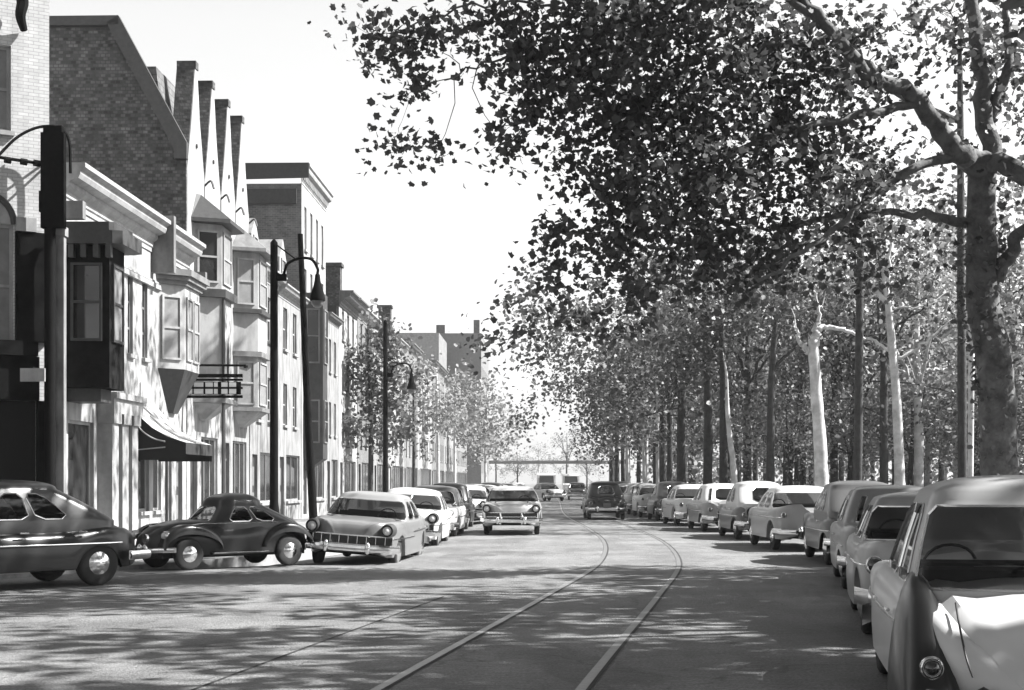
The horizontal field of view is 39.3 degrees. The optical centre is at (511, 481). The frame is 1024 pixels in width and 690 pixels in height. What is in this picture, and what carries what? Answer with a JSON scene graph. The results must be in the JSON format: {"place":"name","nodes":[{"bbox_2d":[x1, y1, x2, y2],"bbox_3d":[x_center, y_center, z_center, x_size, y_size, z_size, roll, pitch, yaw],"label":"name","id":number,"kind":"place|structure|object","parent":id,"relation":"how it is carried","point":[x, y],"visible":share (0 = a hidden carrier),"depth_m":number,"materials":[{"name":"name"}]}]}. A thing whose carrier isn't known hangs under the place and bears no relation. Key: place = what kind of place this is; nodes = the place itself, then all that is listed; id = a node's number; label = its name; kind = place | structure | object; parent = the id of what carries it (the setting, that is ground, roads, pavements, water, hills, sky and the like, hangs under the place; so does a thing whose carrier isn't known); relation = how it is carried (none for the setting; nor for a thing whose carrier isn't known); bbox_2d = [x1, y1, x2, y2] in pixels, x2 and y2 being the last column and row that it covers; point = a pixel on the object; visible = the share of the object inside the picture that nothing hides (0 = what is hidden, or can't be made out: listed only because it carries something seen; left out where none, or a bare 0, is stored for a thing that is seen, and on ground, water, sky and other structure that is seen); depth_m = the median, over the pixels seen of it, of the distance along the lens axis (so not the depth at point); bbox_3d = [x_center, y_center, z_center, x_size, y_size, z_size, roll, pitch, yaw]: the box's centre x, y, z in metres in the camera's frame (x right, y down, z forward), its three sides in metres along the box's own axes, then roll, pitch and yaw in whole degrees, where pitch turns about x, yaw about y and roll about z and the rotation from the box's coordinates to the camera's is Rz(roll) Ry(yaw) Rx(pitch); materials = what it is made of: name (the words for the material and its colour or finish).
{"place":"outdoors","nodes":[
{"label":"outdoors","id":0,"kind":"place"},
{"bbox_2d":[214,99,269,513],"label":"row house","id":1,"kind":"structure","parent":0,"point":[250,315],"depth_m":49.46,"materials":[{"name":"stone"}]},
{"bbox_2d":[233,441,243,493],"bbox_3d":[-9.641,-0.260,50.152,0.070,2.300,2.200,0,0,2],"label":"window","id":2,"kind":"structure","parent":1,"relation":"in","point":[238,447],"depth_m":50.49,"materials":[{"name":"glass"}]},
{"bbox_2d":[249,218,287,507],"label":"row house","id":3,"kind":"structure","parent":0,"point":[259,459],"depth_m":54.42,"materials":[{"name":"paint"}]},
{"bbox_2d":[260,452,269,505],"bbox_3d":[-9.408,-0.110,55.149,0.250,2.000,3.120,0,0,2],"label":"window","id":4,"kind":"structure","parent":3,"relation":"in","point":[264,457],"depth_m":55.05,"materials":[{"name":"glass"}]},
{"bbox_2d":[6,487,532,573],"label":"pavement","id":5,"kind":"structure","parent":0,"point":[302,521],"depth_m":30.16,"materials":[{"name":"concrete"}]},
{"bbox_2d":[0,0,48,514],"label":"corner building","id":6,"kind":"structure","parent":5,"relation":"on","point":[24,65],"depth_m":31.03,"materials":[{"name":"white paint"}]},
{"bbox_2d":[0,224,12,339],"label":"window","id":7,"kind":"structure","parent":6,"relation":"in","point":[6,231],"depth_m":31.05,"materials":[{"name":"white paint"}]},
{"bbox_2d":[0,46,14,136],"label":"window","id":8,"kind":"structure","parent":6,"relation":"in","point":[4,51],"depth_m":31.03,"materials":[{"name":"white paint"}]},
{"bbox_2d":[0,125,71,172],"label":"sign bracket","id":9,"kind":"object","parent":6,"relation":"attached to","point":[23,161],"visible":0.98,"depth_m":30.68,"materials":[{"name":"metal"}]},
{"bbox_2d":[39,125,65,486],"bbox_3d":[-9.910,-3.042,31.038,0.550,9.245,0.625,0,0,0],"label":"signal post","id":10,"kind":"object","parent":5,"relation":"on","point":[52,201],"visible":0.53,"depth_m":30.81,"materials":[{"name":"metal"}]},
{"bbox_2d":[56,227,67,493],"bbox_3d":[-9.765,-1.960,31.050,0.260,7.100,0.260,0,0,0],"label":"pilaster","id":11,"kind":"object","parent":5,"relation":"on","point":[61,235],"visible":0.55,"depth_m":30.96,"materials":[{"name":"paint"}]},
{"bbox_2d":[66,162,209,544],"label":"cornice building","id":12,"kind":"structure","parent":5,"relation":"on","point":[135,286],"depth_m":35.31,"materials":[{"name":"paint"}]},
{"bbox_2d":[68,420,89,505],"bbox_3d":[-10.123,-0.360,33.303,0.070,2.100,1.800,0,0,2],"label":"window","id":13,"kind":"structure","parent":12,"relation":"in","point":[78,431],"depth_m":33.54,"materials":[{"name":"glass"}]},
{"bbox_2d":[138,460,152,515],"bbox_3d":[-9.887,-0.110,38.398,0.250,2.000,1.120,0,0,2],"label":"window","id":14,"kind":"structure","parent":12,"relation":"in","point":[141,463],"depth_m":38.59,"materials":[{"name":"glass"}]},
{"bbox_2d":[138,406,211,461],"bbox_3d":[-9.060,-1.295,38.130,1.518,1.470,2.890,0,0,2],"label":"awning","id":15,"kind":"object","parent":12,"relation":"attached to","point":[162,437],"visible":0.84,"depth_m":36.75,"materials":[{"name":"fabric"}]},
{"bbox_2d":[187,364,247,397],"bbox_3d":[-9.438,-2.996,42.500,3.225,1.021,0.135,0,0,0],"label":"hanging sign","id":16,"kind":"object","parent":12,"relation":"attached to","point":[215,390],"visible":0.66,"depth_m":42.45,"materials":[{"name":"metal"}]},
{"bbox_2d":[49,15,244,519],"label":"row house","id":17,"kind":"structure","parent":5,"relation":"on","point":[125,117],"depth_m":42.93,"materials":[{"name":"brick"}]},
{"bbox_2d":[201,437,214,513],"bbox_3d":[-9.677,-0.210,45.750,0.250,2.400,2.320,0,0,2],"label":"window","id":18,"kind":"structure","parent":17,"relation":"in","point":[207,468],"depth_m":45.96,"materials":[{"name":"glass"}]},
{"bbox_2d":[222,298,225,492],"bbox_3d":[-8.890,-2.075,44.200,0.240,7.350,0.228,0,0,0],"label":"iron post","id":19,"kind":"object","parent":5,"relation":"on","point":[223,417],"visible":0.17,"depth_m":44.16,"materials":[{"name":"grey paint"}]},
{"bbox_2d":[269,239,324,512],"bbox_3d":[-5.224,-2.135,34.600,1.440,7.430,0.390,0,0,0],"label":"street lamp","id":20,"kind":"object","parent":5,"relation":"on","point":[317,297],"visible":0.92,"depth_m":34.52,"materials":[{"name":"metal"}]},
{"bbox_2d":[298,234,317,518],"bbox_3d":[-5.470,-2.526,38.500,0.572,8.264,0.237,0,0,0],"label":"leaning post","id":21,"kind":"object","parent":5,"relation":"on","point":[312,497],"visible":0.79,"depth_m":38.43,"materials":[{"name":"metal"}]},
{"bbox_2d":[342,298,428,490],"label":"street tree","id":22,"kind":"object","parent":5,"relation":"on","point":[371,392],"visible":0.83,"depth_m":76.13,"materials":[{"name":"grey plant"}]},
{"bbox_2d":[383,320,415,491],"bbox_3d":[-4.556,-2.460,57.500,1.440,8.080,0.390,0,0,0],"label":"street lamp","id":23,"kind":"object","parent":5,"relation":"on","point":[411,386],"visible":0.88,"depth_m":57.42,"materials":[{"name":"metal"}]},
{"bbox_2d":[389,354,445,487],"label":"street tree","id":24,"kind":"object","parent":5,"relation":"on","point":[419,403],"visible":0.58,"depth_m":91.92,"materials":[{"name":"grey plant"}]},
{"bbox_2d":[400,346,471,482],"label":"street tree","id":25,"kind":"object","parent":5,"relation":"on","point":[447,411],"visible":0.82,"depth_m":103.62,"materials":[{"name":"grey plant"}]},
{"bbox_2d":[429,362,492,482],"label":"street tree","id":26,"kind":"object","parent":5,"relation":"on","point":[469,422],"visible":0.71,"depth_m":121.92,"materials":[{"name":"grey plant"}]},
{"bbox_2d":[450,370,536,481],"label":"street tree","id":27,"kind":"object","parent":5,"relation":"on","point":[488,427],"visible":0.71,"depth_m":150.12,"materials":[{"name":"grey plant"}]},
{"bbox_2d":[248,213,309,518],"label":"row house","id":28,"kind":"structure","parent":0,"point":[289,411],"depth_m":59.63,"materials":[{"name":"paint"}]},
{"bbox_2d":[286,455,301,502],"bbox_3d":[-9.257,-0.110,60.449,0.250,2.000,3.220,0,0,2],"label":"window","id":29,"kind":"structure","parent":28,"relation":"in","point":[291,461],"depth_m":60.73,"materials":[{"name":"glass"}]},
{"bbox_2d":[245,162,333,517],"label":"tall building","id":30,"kind":"structure","parent":0,"point":[287,213],"depth_m":62.93,"materials":[{"name":"paint"}]},
{"bbox_2d":[326,312,344,514],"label":"row house","id":31,"kind":"structure","parent":0,"point":[335,322],"depth_m":71.48,"materials":[{"name":"paint"}]},
{"bbox_2d":[327,290,369,495],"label":"row house","id":32,"kind":"structure","parent":0,"point":[349,300],"depth_m":76.01,"materials":[{"name":"paint"}]},
{"bbox_2d":[326,262,381,490],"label":"row house","id":33,"kind":"structure","parent":0,"point":[333,278],"depth_m":81.20,"materials":[{"name":"paint"}]},
{"bbox_2d":[374,341,393,491],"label":"row house","id":34,"kind":"structure","parent":0,"point":[378,476],"depth_m":90.56,"materials":[{"name":"stone"}]},
{"bbox_2d":[389,334,409,489],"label":"row house","id":35,"kind":"structure","parent":0,"point":[396,474],"depth_m":101.38,"materials":[{"name":"paint"}]},
{"bbox_2d":[377,305,423,487],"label":"row house","id":36,"kind":"structure","parent":0,"point":[385,309],"depth_m":109.49,"materials":[{"name":"paint"}]},
{"bbox_2d":[377,333,446,376],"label":"building","id":37,"kind":"structure","parent":0,"point":[437,342],"depth_m":202.06,"materials":[{"name":"paint"}]},
{"bbox_2d":[418,363,435,485],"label":"row house","id":38,"kind":"structure","parent":0,"point":[424,472],"depth_m":123.23,"materials":[{"name":"paint"}]},
{"bbox_2d":[430,360,448,484],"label":"row house","id":39,"kind":"structure","parent":0,"point":[442,369],"depth_m":137.23,"materials":[{"name":"brick"}]},
{"bbox_2d":[0,488,887,689],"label":"road","id":40,"kind":"structure","parent":0,"point":[729,611],"depth_m":17.18,"materials":[{"name":"asphalt"}]},
{"bbox_2d":[0,480,150,585],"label":"parked car","id":41,"kind":"object","parent":40,"relation":"on","point":[49,532],"visible":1,"depth_m":22.41,"materials":[{"name":"paint"}]},
{"bbox_2d":[131,493,313,569],"bbox_3d":[-5.620,0.934,27.900,4.111,1.432,1.467,0,0,-43],"label":"parked car","id":42,"kind":"object","parent":40,"relation":"on","point":[252,529],"visible":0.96,"depth_m":27.45,"materials":[{"name":"paint"}]},
{"bbox_2d":[305,491,429,562],"bbox_3d":[-3.022,0.982,30.995,2.017,1.540,5.420,4,0,5],"label":"parked car","id":43,"kind":"object","parent":40,"relation":"on","point":[391,527],"visible":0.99,"depth_m":29.27,"materials":[{"name":"paint"}]},
{"bbox_2d":[388,487,452,545],"bbox_3d":[-2.702,0.941,38.998,2.017,1.560,5.370,4,0,2],"label":"parked car","id":44,"kind":"object","parent":40,"relation":"on","point":[434,511],"visible":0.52,"depth_m":38.54,"materials":[{"name":"paint"}]},
{"bbox_2d":[415,485,467,536],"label":"parked car","id":45,"kind":"object","parent":40,"relation":"on","point":[452,497],"visible":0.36,"depth_m":45.20,"materials":[{"name":"paint"}]},
{"bbox_2d":[433,482,476,528],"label":"parked car","id":46,"kind":"object","parent":40,"relation":"on","point":[466,496],"visible":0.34,"depth_m":52.03,"materials":[{"name":"paint"}]},
{"bbox_2d":[370,498,606,689],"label":"rail","id":47,"kind":"object","parent":40,"relation":"on","point":[415,667],"visible":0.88,"depth_m":15.96,"materials":[{"name":"metal"}]},
{"bbox_2d":[382,499,608,689],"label":"rail groove","id":48,"kind":"object","parent":40,"relation":"on","point":[408,675],"visible":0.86,"depth_m":16.02},
{"bbox_2d":[480,486,543,533],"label":"oncoming car","id":49,"kind":"object","parent":40,"relation":"on","point":[511,505],"visible":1,"depth_m":44.42,"materials":[{"name":"paint"}]},
{"bbox_2d":[581,481,627,519],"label":"parked car","id":50,"kind":"object","parent":40,"relation":"on","point":[594,500],"visible":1,"depth_m":62.30,"materials":[{"name":"paint"}]},
{"bbox_2d":[566,494,680,689],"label":"rail","id":51,"kind":"object","parent":40,"relation":"on","point":[587,680],"visible":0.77,"depth_m":15.96,"materials":[{"name":"metal"}]},
{"bbox_2d":[572,497,682,689],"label":"rail groove","id":52,"kind":"object","parent":40,"relation":"on","point":[594,681],"visible":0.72,"depth_m":15.86},
{"bbox_2d":[630,484,670,516],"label":"parked car","id":53,"kind":"object","parent":40,"relation":"on","point":[643,493],"visible":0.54,"depth_m":67.19,"materials":[{"name":"paint"}]},
{"bbox_2d":[644,481,686,520],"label":"parked car","id":54,"kind":"object","parent":40,"relation":"on","point":[660,491],"visible":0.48,"depth_m":60.87,"materials":[{"name":"paint"}]},
{"bbox_2d":[659,484,717,525],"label":"parked car","id":55,"kind":"object","parent":40,"relation":"on","point":[675,501],"visible":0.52,"depth_m":54.36,"materials":[{"name":"paint"}]},
{"bbox_2d":[683,483,748,530],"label":"parked car","id":56,"kind":"object","parent":40,"relation":"on","point":[708,499],"visible":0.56,"depth_m":48.09,"materials":[{"name":"paint"}]},
{"bbox_2d":[714,481,779,538],"bbox_3d":[7.202,0.810,42.573,1.917,1.680,5.270,0,0,0],"label":"parked car","id":57,"kind":"object","parent":40,"relation":"on","point":[731,514],"visible":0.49,"depth_m":41.54,"materials":[{"name":"paint"}]},
{"bbox_2d":[744,485,823,549],"bbox_3d":[7.177,0.870,36.228,2.017,1.560,5.375,0,0,0],"label":"parked car","id":58,"kind":"object","parent":40,"relation":"on","point":[776,514],"visible":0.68,"depth_m":35.29,"materials":[{"name":"paint"}]},
{"bbox_2d":[798,480,887,564],"bbox_3d":[7.174,0.810,30.012,1.917,1.680,5.270,0,0,4],"label":"parked car","id":59,"kind":"object","parent":40,"relation":"on","point":[818,522],"visible":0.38,"depth_m":29.12,"materials":[{"name":"paint"}]},
{"bbox_2d":[827,485,922,588],"bbox_3d":[6.177,0.850,23.348,1.977,1.600,5.370,0,0,10],"label":"parked car","id":60,"kind":"object","parent":40,"relation":"on","point":[856,502],"visible":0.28,"depth_m":22.37,"materials":[{"name":"paint"}]},
{"bbox_2d":[842,491,917,633],"bbox_3d":[4.930,0.880,16.816,2.017,1.540,5.420,0,0,11],"label":"parked car","id":61,"kind":"object","parent":40,"relation":"on","point":[871,540],"visible":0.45,"depth_m":16.00,"materials":[{"name":"paint"}]},
{"bbox_2d":[862,475,1023,689],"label":"parked car","id":62,"kind":"object","parent":40,"relation":"on","point":[943,609],"visible":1,"depth_m":9.68,"materials":[{"name":"paint"}]},
{"bbox_2d":[444,377,459,481],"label":"row house","id":63,"kind":"structure","parent":0,"point":[448,459],"depth_m":150.36,"materials":[{"name":"paint"}]},
{"bbox_2d":[456,381,466,483],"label":"row house","id":64,"kind":"structure","parent":0,"point":[461,475],"depth_m":171.72,"materials":[{"name":"paint"}]},
{"bbox_2d":[436,320,488,483],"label":"building","id":65,"kind":"structure","parent":0,"point":[475,474],"depth_m":219.09,"materials":[{"name":"brick"}]},
{"bbox_2d":[49,0,1023,483],"label":"sky","id":66,"kind":"structure","parent":0,"point":[434,251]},
{"bbox_2d":[525,484,888,487],"bbox_3d":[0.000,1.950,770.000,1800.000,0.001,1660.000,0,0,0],"label":"ground","id":67,"kind":"structure","parent":0,"point":[557,485],"depth_m":756.97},
{"bbox_2d":[0,548,341,578],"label":"kerb","id":68,"kind":"structure","parent":67,"relation":"on","point":[239,561],"depth_m":29.42,"materials":[{"name":"concrete"}]},
{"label":"lawn","id":69,"kind":"structure","parent":0,"visible":0},
{"bbox_2d":[587,286,718,483],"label":"park tree","id":70,"kind":"object","parent":69,"relation":"on","point":[654,463],"visible":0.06,"depth_m":108.94,"materials":[{"name":"grey plant"}]},
{"bbox_2d":[570,240,854,491],"bbox_3d":[8.671,-4.671,66.794,13.706,12.645,8.096,0,0,25],"label":"park tree","id":71,"kind":"object","parent":69,"relation":"on","point":[770,462],"visible":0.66,"depth_m":64.93,"materials":[{"name":"grey plant"}]},
{"bbox_2d":[645,182,827,480],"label":"park tree","id":72,"kind":"object","parent":69,"relation":"on","point":[746,373],"visible":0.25,"depth_m":74.75,"materials":[{"name":"grey plant"}]},
{"bbox_2d":[529,0,1023,477],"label":"park tree","id":73,"kind":"object","parent":69,"relation":"on","point":[961,406],"visible":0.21,"depth_m":45.92,"materials":[{"name":"grey plant"}]},
{"bbox_2d":[717,375,841,498],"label":"park tree","id":74,"kind":"object","parent":69,"relation":"on","point":[786,444],"visible":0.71,"depth_m":67.61,"materials":[{"name":"grey plant"}]},
{"bbox_2d":[712,232,852,448],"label":"park tree","id":75,"kind":"object","parent":69,"relation":"on","point":[783,378],"visible":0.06,"depth_m":85.85,"materials":[{"name":"grey plant"}]},
{"bbox_2d":[728,380,851,498],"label":"park tree","id":76,"kind":"object","parent":69,"relation":"on","point":[790,474],"visible":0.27,"depth_m":71.63,"materials":[{"name":"grey plant"}]},
{"bbox_2d":[735,374,847,485],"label":"park tree","id":77,"kind":"object","parent":69,"relation":"on","point":[796,472],"visible":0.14,"depth_m":77.56,"materials":[{"name":"grey plant"}]},
{"bbox_2d":[728,235,893,484],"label":"park tree","id":78,"kind":"object","parent":69,"relation":"on","point":[800,386],"visible":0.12,"depth_m":80.74,"materials":[{"name":"grey plant"}]},
{"bbox_2d":[738,246,899,486],"bbox_3d":[11.907,-3.858,57.164,6.172,11.037,4.977,0,0,0],"label":"park tree","id":79,"kind":"object","parent":69,"relation":"on","point":[811,349],"visible":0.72,"depth_m":55.92,"materials":[{"name":"grey plant"}]},
{"bbox_2d":[620,231,1023,498],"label":"wood","id":80,"kind":"object","parent":69,"relation":"on","point":[699,476],"visible":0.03,"depth_m":121.97,"materials":[{"name":"grey plant"}]},
{"bbox_2d":[775,154,900,479],"bbox_3d":[11.393,-4.947,49.820,4.580,13.199,4.734,0,0,0],"label":"park tree","id":81,"kind":"object","parent":69,"relation":"on","point":[858,433],"visible":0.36,"depth_m":49.88,"materials":[{"name":"grey plant"}]},
{"bbox_2d":[793,375,910,484],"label":"park tree","id":82,"kind":"object","parent":69,"relation":"on","point":[849,443],"visible":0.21,"depth_m":71.71,"materials":[{"name":"grey plant"}]},
{"bbox_2d":[748,209,956,482],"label":"park tree","id":83,"kind":"object","parent":69,"relation":"on","point":[834,476],"visible":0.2,"depth_m":71.70,"materials":[{"name":"grey plant"}]},
{"bbox_2d":[775,220,950,479],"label":"park tree","id":84,"kind":"object","parent":69,"relation":"on","point":[847,360],"visible":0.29,"depth_m":70.45,"materials":[{"name":"grey plant"}]},
{"bbox_2d":[764,144,965,484],"bbox_3d":[15.510,-6.243,60.605,9.250,15.804,9.129,0,0,0],"label":"park tree","id":85,"kind":"object","parent":69,"relation":"on","point":[899,467],"visible":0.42,"depth_m":59.97,"materials":[{"name":"grey plant"}]},
{"bbox_2d":[775,164,976,483],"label":"park tree","id":86,"kind":"object","parent":69,"relation":"on","point":[884,422],"visible":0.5,"depth_m":65.15,"materials":[{"name":"grey plant"}]},
{"bbox_2d":[824,236,966,484],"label":"park tree","id":87,"kind":"object","parent":69,"relation":"on","point":[875,362],"visible":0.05,"depth_m":94.92,"materials":[{"name":"grey plant"}]},
{"bbox_2d":[849,366,978,485],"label":"park tree","id":88,"kind":"object","parent":69,"relation":"on","point":[910,473],"visible":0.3,"depth_m":69.84,"materials":[{"name":"grey plant"}]},
{"bbox_2d":[824,237,1023,486],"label":"park tree","id":89,"kind":"object","parent":69,"relation":"on","point":[916,375],"visible":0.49,"depth_m":66.64,"materials":[{"name":"grey plant"}]},
{"bbox_2d":[863,311,1016,485],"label":"park tree","id":90,"kind":"object","parent":69,"relation":"on","point":[928,480],"visible":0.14,"depth_m":73.87,"materials":[{"name":"grey plant"}]},
{"bbox_2d":[863,157,1023,430],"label":"park tree","id":91,"kind":"object","parent":69,"relation":"on","point":[1005,242],"visible":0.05,"depth_m":74.21,"materials":[{"name":"grey plant"}]},
{"bbox_2d":[863,181,1023,470],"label":"park tree","id":92,"kind":"object","parent":69,"relation":"on","point":[936,250],"visible":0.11,"depth_m":78.08,"materials":[{"name":"grey plant"}]},
{"bbox_2d":[907,134,1023,476],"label":"park tree","id":93,"kind":"object","parent":69,"relation":"on","point":[970,462],"visible":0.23,"depth_m":51.94,"materials":[{"name":"grey plant"}]},
{"bbox_2d":[924,393,1023,475],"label":"park tree","id":94,"kind":"object","parent":69,"relation":"on","point":[976,455],"visible":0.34,"depth_m":67.67,"materials":[{"name":"grey plant"}]},
{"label":"pavement","id":95,"kind":"structure","parent":0,"visible":0},
{"bbox_2d":[535,337,637,482],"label":"park tree","id":96,"kind":"object","parent":95,"relation":"on","point":[596,411],"visible":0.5,"depth_m":95.69,"materials":[{"name":"grey plant"}]},
{"bbox_2d":[504,306,695,483],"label":"park tree","id":97,"kind":"object","parent":95,"relation":"on","point":[556,351],"visible":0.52,"depth_m":86.54,"materials":[{"name":"grey plant"}]},
{"bbox_2d":[447,256,792,482],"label":"park tree","id":98,"kind":"object","parent":95,"relation":"on","point":[723,467],"visible":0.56,"depth_m":66.50,"materials":[{"name":"grey plant"}]},
{"bbox_2d":[595,375,674,482],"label":"park tree","id":99,"kind":"object","parent":95,"relation":"on","point":[652,427],"visible":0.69,"depth_m":79.95,"materials":[{"name":"grey plant"}]},
{"bbox_2d":[577,347,701,482],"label":"park tree","id":100,"kind":"object","parent":95,"relation":"on","point":[646,450],"visible":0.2,"depth_m":102.48,"materials":[{"name":"grey plant"}]},
{"bbox_2d":[575,242,741,481],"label":"park tree","id":101,"kind":"object","parent":95,"relation":"on","point":[662,470],"visible":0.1,"depth_m":98.51,"materials":[{"name":"grey plant"}]},
{"bbox_2d":[307,0,1023,475],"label":"sycamore tree","id":102,"kind":"object","parent":95,"relation":"on","point":[983,294],"visible":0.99,"depth_m":25.37,"materials":[{"name":"grey plant"}]},
{"bbox_2d":[589,262,742,480],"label":"park tree","id":103,"kind":"object","parent":95,"relation":"on","point":[669,415],"visible":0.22,"depth_m":90.07,"materials":[{"name":"grey plant"}]},
{"bbox_2d":[599,256,755,480],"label":"park tree","id":104,"kind":"object","parent":95,"relation":"on","point":[637,347],"visible":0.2,"depth_m":83.21,"materials":[{"name":"grey plant"}]},
{"bbox_2d":[574,133,812,484],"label":"park tree","id":105,"kind":"object","parent":95,"relation":"on","point":[707,400],"visible":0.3,"depth_m":70.59,"materials":[{"name":"grey plant"}]},
{"bbox_2d":[586,205,804,482],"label":"park tree","id":106,"kind":"object","parent":95,"relation":"on","point":[681,403],"visible":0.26,"depth_m":77.14,"materials":[{"name":"grey plant"}]},
{"bbox_2d":[714,352,766,483],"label":"park tree","id":107,"kind":"object","parent":95,"relation":"on","point":[733,466],"visible":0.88,"depth_m":65.95,"materials":[{"name":"grey plant"}]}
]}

